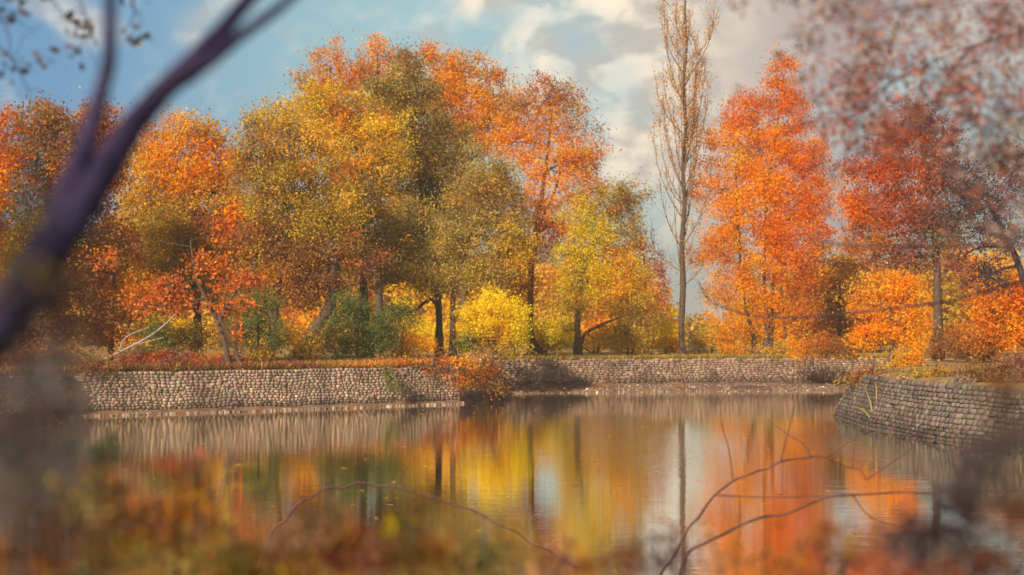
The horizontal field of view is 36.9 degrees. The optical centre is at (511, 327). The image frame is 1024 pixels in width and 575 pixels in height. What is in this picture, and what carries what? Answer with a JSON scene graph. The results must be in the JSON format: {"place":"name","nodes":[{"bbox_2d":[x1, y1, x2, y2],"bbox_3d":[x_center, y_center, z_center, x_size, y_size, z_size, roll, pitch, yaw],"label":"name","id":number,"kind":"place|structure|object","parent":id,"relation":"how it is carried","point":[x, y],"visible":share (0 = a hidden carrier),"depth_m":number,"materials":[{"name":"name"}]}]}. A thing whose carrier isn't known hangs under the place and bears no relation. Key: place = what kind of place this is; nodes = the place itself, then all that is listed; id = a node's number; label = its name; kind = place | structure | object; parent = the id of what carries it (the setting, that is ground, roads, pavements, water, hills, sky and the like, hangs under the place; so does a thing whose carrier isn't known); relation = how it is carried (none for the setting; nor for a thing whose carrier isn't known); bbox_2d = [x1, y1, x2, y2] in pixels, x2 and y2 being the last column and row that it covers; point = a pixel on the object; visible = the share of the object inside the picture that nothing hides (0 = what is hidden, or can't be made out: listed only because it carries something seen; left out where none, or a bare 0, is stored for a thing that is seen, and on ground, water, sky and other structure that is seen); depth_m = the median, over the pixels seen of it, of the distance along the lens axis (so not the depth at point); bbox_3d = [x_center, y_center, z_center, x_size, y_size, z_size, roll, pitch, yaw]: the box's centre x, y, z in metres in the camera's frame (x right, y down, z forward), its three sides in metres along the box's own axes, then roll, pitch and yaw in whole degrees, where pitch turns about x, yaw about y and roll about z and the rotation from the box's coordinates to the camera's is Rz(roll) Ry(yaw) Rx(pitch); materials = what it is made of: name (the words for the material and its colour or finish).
{"place":"outdoors","nodes":[
{"label":"outdoors","id":0,"kind":"place"},
{"bbox_2d":[0,0,153,96],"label":"hanging boughs","id":1,"kind":"object","parent":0,"point":[68,16],"visible":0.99,"depth_m":9.00,"materials":[{"name":"grey plant"}]},
{"bbox_2d":[0,331,1022,421],"bbox_3d":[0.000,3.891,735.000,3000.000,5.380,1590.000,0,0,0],"label":"ground","id":2,"kind":"structure","parent":0,"point":[322,406],"depth_m":120.80,"materials":[{"name":"brown soil"}]},
{"bbox_2d":[0,100,43,272],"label":"autumn tree","id":3,"kind":"object","parent":2,"relation":"on","point":[5,177],"visible":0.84,"depth_m":93.17,"materials":[{"name":"orange plant"}]},
{"bbox_2d":[0,189,101,574],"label":"bank shrub","id":4,"kind":"object","parent":2,"relation":"on","point":[43,302],"visible":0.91,"depth_m":2.97,"materials":[{"name":"brown plant"}]},
{"bbox_2d":[0,358,116,574],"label":"bank shrub","id":5,"kind":"object","parent":2,"relation":"on","point":[10,456],"visible":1,"depth_m":2.86,"materials":[{"name":"brown plant"}]},
{"bbox_2d":[0,331,128,383],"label":"shrub","id":6,"kind":"object","parent":2,"relation":"on","point":[43,353],"visible":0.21,"depth_m":87.65,"materials":[{"name":"red plant"}]},
{"bbox_2d":[0,86,147,361],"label":"autumn tree","id":7,"kind":"object","parent":2,"relation":"on","point":[53,124],"visible":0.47,"depth_m":99.21,"materials":[{"name":"orange plant"}]},
{"bbox_2d":[0,426,181,574],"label":"bank shrub","id":8,"kind":"object","parent":2,"relation":"on","point":[99,551],"visible":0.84,"depth_m":4.39,"materials":[{"name":"orange plant"}]},
{"bbox_2d":[56,209,194,359],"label":"autumn tree","id":9,"kind":"object","parent":2,"relation":"on","point":[113,317],"visible":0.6,"depth_m":101.34,"materials":[{"name":"orange plant"}]},
{"bbox_2d":[93,313,176,362],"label":"fallen branch","id":10,"kind":"object","parent":2,"relation":"on","point":[134,344],"visible":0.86,"depth_m":90.97,"materials":[{"name":"beige wood"}]},
{"bbox_2d":[0,0,294,362],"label":"leaning tree","id":11,"kind":"object","parent":2,"relation":"on","point":[87,184],"visible":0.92,"depth_m":4.17,"materials":[{"name":"purple plant"}]},
{"bbox_2d":[100,339,211,366],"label":"shrub","id":12,"kind":"object","parent":2,"relation":"on","point":[137,357],"visible":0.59,"depth_m":92.23,"materials":[{"name":"red plant"}]},
{"bbox_2d":[108,310,221,362],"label":"shrub","id":13,"kind":"object","parent":2,"relation":"on","point":[179,332],"visible":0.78,"depth_m":97.75,"materials":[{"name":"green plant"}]},
{"bbox_2d":[96,102,260,360],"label":"autumn tree","id":14,"kind":"object","parent":2,"relation":"on","point":[194,178],"visible":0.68,"depth_m":111.96,"materials":[{"name":"orange plant"}]},
{"bbox_2d":[78,199,279,363],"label":"red leaved tree","id":15,"kind":"object","parent":2,"relation":"on","point":[198,269],"visible":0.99,"depth_m":94.37,"materials":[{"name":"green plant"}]},
{"bbox_2d":[93,448,287,574],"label":"bank shrub","id":16,"kind":"object","parent":2,"relation":"on","point":[184,540],"visible":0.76,"depth_m":5.49,"materials":[{"name":"orange plant"}]},
{"bbox_2d":[183,344,252,364],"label":"shrub","id":17,"kind":"object","parent":2,"relation":"on","point":[218,358],"visible":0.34,"depth_m":95.30,"materials":[{"name":"red plant"}]},
{"bbox_2d":[215,440,265,574],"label":"twig","id":18,"kind":"object","parent":2,"relation":"on","point":[228,495],"visible":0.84,"depth_m":8.50,"materials":[{"name":"brown wood"}]},
{"bbox_2d":[0,366,482,415],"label":"stone wall","id":19,"kind":"structure","parent":2,"relation":"on","point":[144,391],"depth_m":92.20,"materials":[{"name":"grey stone"}]},
{"bbox_2d":[367,360,402,401],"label":"ivy","id":20,"kind":"object","parent":19,"relation":"attached to","point":[386,371],"visible":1,"depth_m":96.53,"materials":[{"name":"green plant"}]},
{"bbox_2d":[216,286,303,362],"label":"shrub","id":21,"kind":"object","parent":2,"relation":"on","point":[256,350],"visible":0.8,"depth_m":102.73,"materials":[{"name":"green plant"}]},
{"bbox_2d":[176,501,346,574],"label":"bank shrub","id":22,"kind":"object","parent":2,"relation":"on","point":[278,548],"visible":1,"depth_m":4.93,"materials":[{"name":"red plant"}]},
{"bbox_2d":[197,84,412,361],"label":"willow tree","id":23,"kind":"object","parent":2,"relation":"on","point":[276,170],"visible":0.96,"depth_m":107.32,"materials":[{"name":"yellow plant"}]},
{"bbox_2d":[275,315,350,361],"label":"shrub","id":24,"kind":"object","parent":2,"relation":"on","point":[329,339],"visible":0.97,"depth_m":103.76,"materials":[{"name":"yellow plant"}]},
{"bbox_2d":[273,30,372,352],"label":"poplar tree","id":25,"kind":"object","parent":2,"relation":"on","point":[337,58],"visible":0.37,"depth_m":147.58,"materials":[{"name":"orange plant"}]},
{"bbox_2d":[313,286,408,360],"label":"shrub","id":26,"kind":"object","parent":2,"relation":"on","point":[374,331],"visible":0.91,"depth_m":105.72,"materials":[{"name":"green plant"}]},
{"bbox_2d":[252,481,480,574],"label":"bank shrub","id":27,"kind":"object","parent":2,"relation":"on","point":[371,546],"visible":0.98,"depth_m":5.20,"materials":[{"name":"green plant"}]},
{"bbox_2d":[282,64,456,359],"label":"willow tree","id":28,"kind":"object","parent":2,"relation":"on","point":[385,149],"visible":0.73,"depth_m":118.18,"materials":[{"name":"yellow plant"}]},
{"bbox_2d":[339,28,421,351],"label":"poplar tree","id":29,"kind":"object","parent":2,"relation":"on","point":[378,297],"visible":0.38,"depth_m":147.56,"materials":[{"name":"orange plant"}]},
{"bbox_2d":[370,289,440,359],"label":"shrub","id":30,"kind":"object","parent":2,"relation":"on","point":[401,313],"visible":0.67,"depth_m":109.78,"materials":[{"name":"green plant"}]},
{"bbox_2d":[258,467,574,570],"bbox_3d":[-1.144,2.452,16.998,3.765,1.811,0.081,0,0,0],"label":"arching twig","id":31,"kind":"object","parent":2,"relation":"on","point":[313,495],"visible":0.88,"depth_m":16.99,"materials":[{"name":"brown wood"}]},
{"bbox_2d":[362,345,487,393],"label":"shrub","id":32,"kind":"object","parent":2,"relation":"on","point":[452,366],"visible":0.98,"depth_m":99.43,"materials":[{"name":"orange plant"}]},
{"bbox_2d":[352,36,513,357],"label":"willow tree","id":33,"kind":"object","parent":2,"relation":"on","point":[400,96],"visible":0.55,"depth_m":123.10,"materials":[{"name":"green plant"}]},
{"bbox_2d":[36,383,838,419],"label":"pebbles","id":34,"kind":"object","parent":2,"relation":"on","point":[626,386],"visible":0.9,"depth_m":118.67,"materials":[{"name":"stone"}]},
{"bbox_2d":[404,312,476,353],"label":"shrub","id":35,"kind":"object","parent":2,"relation":"on","point":[446,342],"visible":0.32,"depth_m":145.68,"materials":[{"name":"yellow plant"}]},
{"bbox_2d":[388,142,555,358],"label":"willow tree","id":36,"kind":"object","parent":2,"relation":"on","point":[442,278],"visible":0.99,"depth_m":115.38,"materials":[{"name":"yellow plant"}]},
{"bbox_2d":[407,35,536,352],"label":"poplar tree","id":37,"kind":"object","parent":2,"relation":"on","point":[454,70],"visible":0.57,"depth_m":147.29,"materials":[{"name":"orange plant"}]},
{"bbox_2d":[418,501,540,574],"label":"bank shrub","id":38,"kind":"object","parent":2,"relation":"on","point":[480,564],"visible":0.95,"depth_m":5.49,"materials":[{"name":"orange plant"}]},
{"bbox_2d":[461,342,517,402],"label":"shrub","id":39,"kind":"object","parent":2,"relation":"on","point":[495,382],"visible":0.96,"depth_m":101.38,"materials":[{"name":"orange plant"}]},
{"bbox_2d":[443,281,550,363],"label":"flowering shrub","id":40,"kind":"object","parent":2,"relation":"on","point":[489,311],"visible":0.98,"depth_m":112.64,"materials":[{"name":"yellow plant"}]},
{"bbox_2d":[0,351,1022,374],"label":"grass","id":41,"kind":"structure","parent":2,"relation":"on","point":[296,364],"depth_m":98.57,"materials":[{"name":"plant"}]},
{"bbox_2d":[0,206,1023,347],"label":"distant wood","id":42,"kind":"object","parent":2,"relation":"on","point":[955,309],"visible":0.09,"depth_m":197.98,"materials":[{"name":"orange plant"}]},
{"bbox_2d":[514,313,573,353],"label":"shrub","id":43,"kind":"object","parent":2,"relation":"on","point":[542,344],"visible":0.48,"depth_m":140.77,"materials":[{"name":"yellow plant"}]},
{"bbox_2d":[469,57,630,354],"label":"autumn tree","id":44,"kind":"object","parent":2,"relation":"on","point":[574,164],"visible":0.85,"depth_m":139.49,"materials":[{"name":"orange plant"}]},
{"bbox_2d":[508,525,655,574],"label":"bank shrub","id":45,"kind":"object","parent":2,"relation":"on","point":[570,560],"visible":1,"depth_m":4.94,"materials":[{"name":"orange plant"}]},
{"bbox_2d":[549,327,636,352],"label":"shrub","id":46,"kind":"object","parent":2,"relation":"on","point":[596,350],"visible":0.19,"depth_m":146.90,"materials":[{"name":"orange plant"}]},
{"bbox_2d":[531,163,671,355],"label":"autumn tree","id":47,"kind":"object","parent":2,"relation":"on","point":[621,296],"visible":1,"depth_m":131.60,"materials":[{"name":"yellow plant"}]},
{"bbox_2d":[602,325,658,354],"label":"shrub","id":48,"kind":"object","parent":2,"relation":"on","point":[619,351],"visible":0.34,"depth_m":135.87,"materials":[{"name":"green plant"}]},
{"bbox_2d":[596,225,679,352],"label":"autumn tree","id":49,"kind":"object","parent":2,"relation":"on","point":[661,274],"visible":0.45,"depth_m":149.72,"materials":[{"name":"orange plant"}]},
{"bbox_2d":[598,499,708,574],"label":"bank shrub","id":50,"kind":"object","parent":2,"relation":"on","point":[672,564],"visible":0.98,"depth_m":5.77,"materials":[{"name":"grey plant"}]},
{"bbox_2d":[642,308,685,354],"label":"shrub","id":51,"kind":"object","parent":2,"relation":"on","point":[667,343],"visible":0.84,"depth_m":137.65,"materials":[{"name":"yellow plant"}]},
{"bbox_2d":[646,0,720,354],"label":"poplar tree","id":52,"kind":"object","parent":2,"relation":"on","point":[684,158],"visible":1,"depth_m":133.87,"materials":[{"name":"brown plant"}]},
{"bbox_2d":[685,315,750,353],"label":"shrub","id":53,"kind":"object","parent":2,"relation":"on","point":[704,344],"visible":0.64,"depth_m":141.79,"materials":[{"name":"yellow plant"}]},
{"bbox_2d":[659,494,802,574],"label":"bank shrub","id":54,"kind":"object","parent":2,"relation":"on","point":[735,562],"visible":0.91,"depth_m":6.04,"materials":[{"name":"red plant"}]},
{"bbox_2d":[488,357,1008,385],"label":"stone wall","id":55,"kind":"structure","parent":2,"relation":"on","point":[638,371],"depth_m":124.12,"materials":[{"name":"grey stone"}]},
{"bbox_2d":[732,385,770,387],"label":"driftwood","id":56,"kind":"object","parent":2,"relation":"on","point":[748,386],"visible":1,"depth_m":120.94,"materials":[{"name":"brown wood"}]},
{"bbox_2d":[673,40,848,354],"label":"maple tree","id":57,"kind":"object","parent":2,"relation":"on","point":[777,234],"visible":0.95,"depth_m":135.34,"materials":[{"name":"orange plant"}]},
{"bbox_2d":[708,331,814,355],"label":"shrub","id":58,"kind":"object","parent":2,"relation":"on","point":[770,352],"visible":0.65,"depth_m":131.81,"materials":[{"name":"orange plant"}]},
{"bbox_2d":[659,357,921,574],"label":"arching twig","id":59,"kind":"object","parent":2,"relation":"on","point":[710,500],"visible":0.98,"depth_m":18.00,"materials":[{"name":"brown wood"}]},
{"bbox_2d":[752,509,883,574],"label":"bank shrub","id":60,"kind":"object","parent":2,"relation":"on","point":[823,531],"visible":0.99,"depth_m":4.94,"materials":[{"name":"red plant"}]},
{"bbox_2d":[777,321,867,367],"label":"shrub","id":61,"kind":"object","parent":2,"relation":"on","point":[806,349],"visible":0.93,"depth_m":121.69,"materials":[{"name":"orange plant"}]},
{"bbox_2d":[786,241,888,352],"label":"autumn tree","id":62,"kind":"object","parent":2,"relation":"on","point":[840,322],"visible":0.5,"depth_m":151.43,"materials":[{"name":"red plant"}]},
{"bbox_2d":[679,490,1022,574],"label":"arching twig","id":63,"kind":"object","parent":2,"relation":"on","point":[752,520],"visible":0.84,"depth_m":15.99,"materials":[{"name":"brown wood"}]},
{"bbox_2d":[697,0,1023,330],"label":"overhanging tree","id":64,"kind":"object","parent":2,"relation":"on","point":[960,89],"visible":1,"depth_m":8.92,"materials":[{"name":"pink plant"}]},
{"bbox_2d":[851,460,1021,574],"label":"bank shrub","id":65,"kind":"object","parent":2,"relation":"on","point":[917,542],"visible":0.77,"depth_m":4.40,"materials":[{"name":"brown plant"}]},
{"bbox_2d":[922,360,1023,574],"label":"bank shrub","id":66,"kind":"object","parent":2,"relation":"on","point":[967,512],"visible":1,"depth_m":3.07,"materials":[{"name":"brown plant"}]},
{"bbox_2d":[15,232,1007,346],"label":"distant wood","id":67,"kind":"object","parent":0,"point":[598,311],"visible":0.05,"depth_m":200.31,"materials":[{"name":"orange plant"}]},
{"bbox_2d":[0,391,1023,574],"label":"water","id":68,"kind":"structure","parent":0,"point":[497,451],"depth_m":52.58,"materials":[{"name":"brown liquid"}]},
{"bbox_2d":[35,391,904,531],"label":"floating leaves","id":69,"kind":"object","parent":68,"relation":"on","point":[443,444],"visible":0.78,"depth_m":78.72,"materials":[{"name":"orange plant"}]},
{"bbox_2d":[0,0,1023,327],"label":"sky","id":70,"kind":"structure","parent":0,"point":[608,47],"materials":[{"name":"blue"}]},
{"bbox_2d":[836,359,1023,418],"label":"bank","id":71,"kind":"structure","parent":0,"point":[936,378],"depth_m":89.86,"materials":[{"name":"orange plant"}]},
{"bbox_2d":[857,386,876,417],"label":"reed clump","id":72,"kind":"object","parent":71,"relation":"on","point":[866,413],"visible":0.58,"depth_m":76.98,"materials":[{"name":"yellow plant"}]},
{"bbox_2d":[825,357,912,393],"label":"shrub","id":73,"kind":"object","parent":71,"relation":"on","point":[854,377],"visible":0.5,"depth_m":83.84,"materials":[{"name":"orange plant"}]},
{"bbox_2d":[832,258,943,365],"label":"maple tree","id":74,"kind":"object","parent":71,"relation":"on","point":[888,293],"visible":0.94,"depth_m":112.48,"materials":[{"name":"orange plant"}]},
{"bbox_2d":[875,334,932,369],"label":"shrub","id":75,"kind":"object","parent":71,"relation":"on","point":[901,358],"visible":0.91,"depth_m":99.78,"materials":[{"name":"orange plant"}]},
{"bbox_2d":[821,93,993,358],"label":"autumn tree","id":76,"kind":"object","parent":71,"relation":"on","point":[863,214],"visible":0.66,"depth_m":119.38,"materials":[{"name":"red plant"}]},
{"bbox_2d":[887,359,967,380],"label":"shrub","id":77,"kind":"object","parent":71,"relation":"on","point":[918,373],"visible":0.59,"depth_m":77.88,"materials":[{"name":"orange plant"}]},
{"bbox_2d":[833,369,1023,448],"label":"stone revetment","id":78,"kind":"object","parent":71,"relation":"on","point":[932,410],"visible":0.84,"depth_m":71.11,"materials":[{"name":"grey stone"}]},
{"bbox_2d":[920,316,1002,362],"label":"shrub","id":79,"kind":"object","parent":71,"relation":"on","point":[950,341],"visible":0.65,"depth_m":107.68,"materials":[{"name":"orange plant"}]},
{"bbox_2d":[912,133,1023,298],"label":"dark tree","id":80,"kind":"object","parent":71,"relation":"on","point":[1018,266],"visible":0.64,"depth_m":83.81,"materials":[{"name":"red plant"}]},
{"bbox_2d":[942,346,1023,385],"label":"shrub","id":81,"kind":"object","parent":71,"relation":"on","point":[990,368],"visible":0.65,"depth_m":69.87,"materials":[{"name":"red plant"}]},
{"bbox_2d":[948,263,1023,362],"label":"autumn tree","id":82,"kind":"object","parent":71,"relation":"on","point":[985,328],"visible":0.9,"depth_m":103.41,"materials":[{"name":"orange plant"}]}
]}

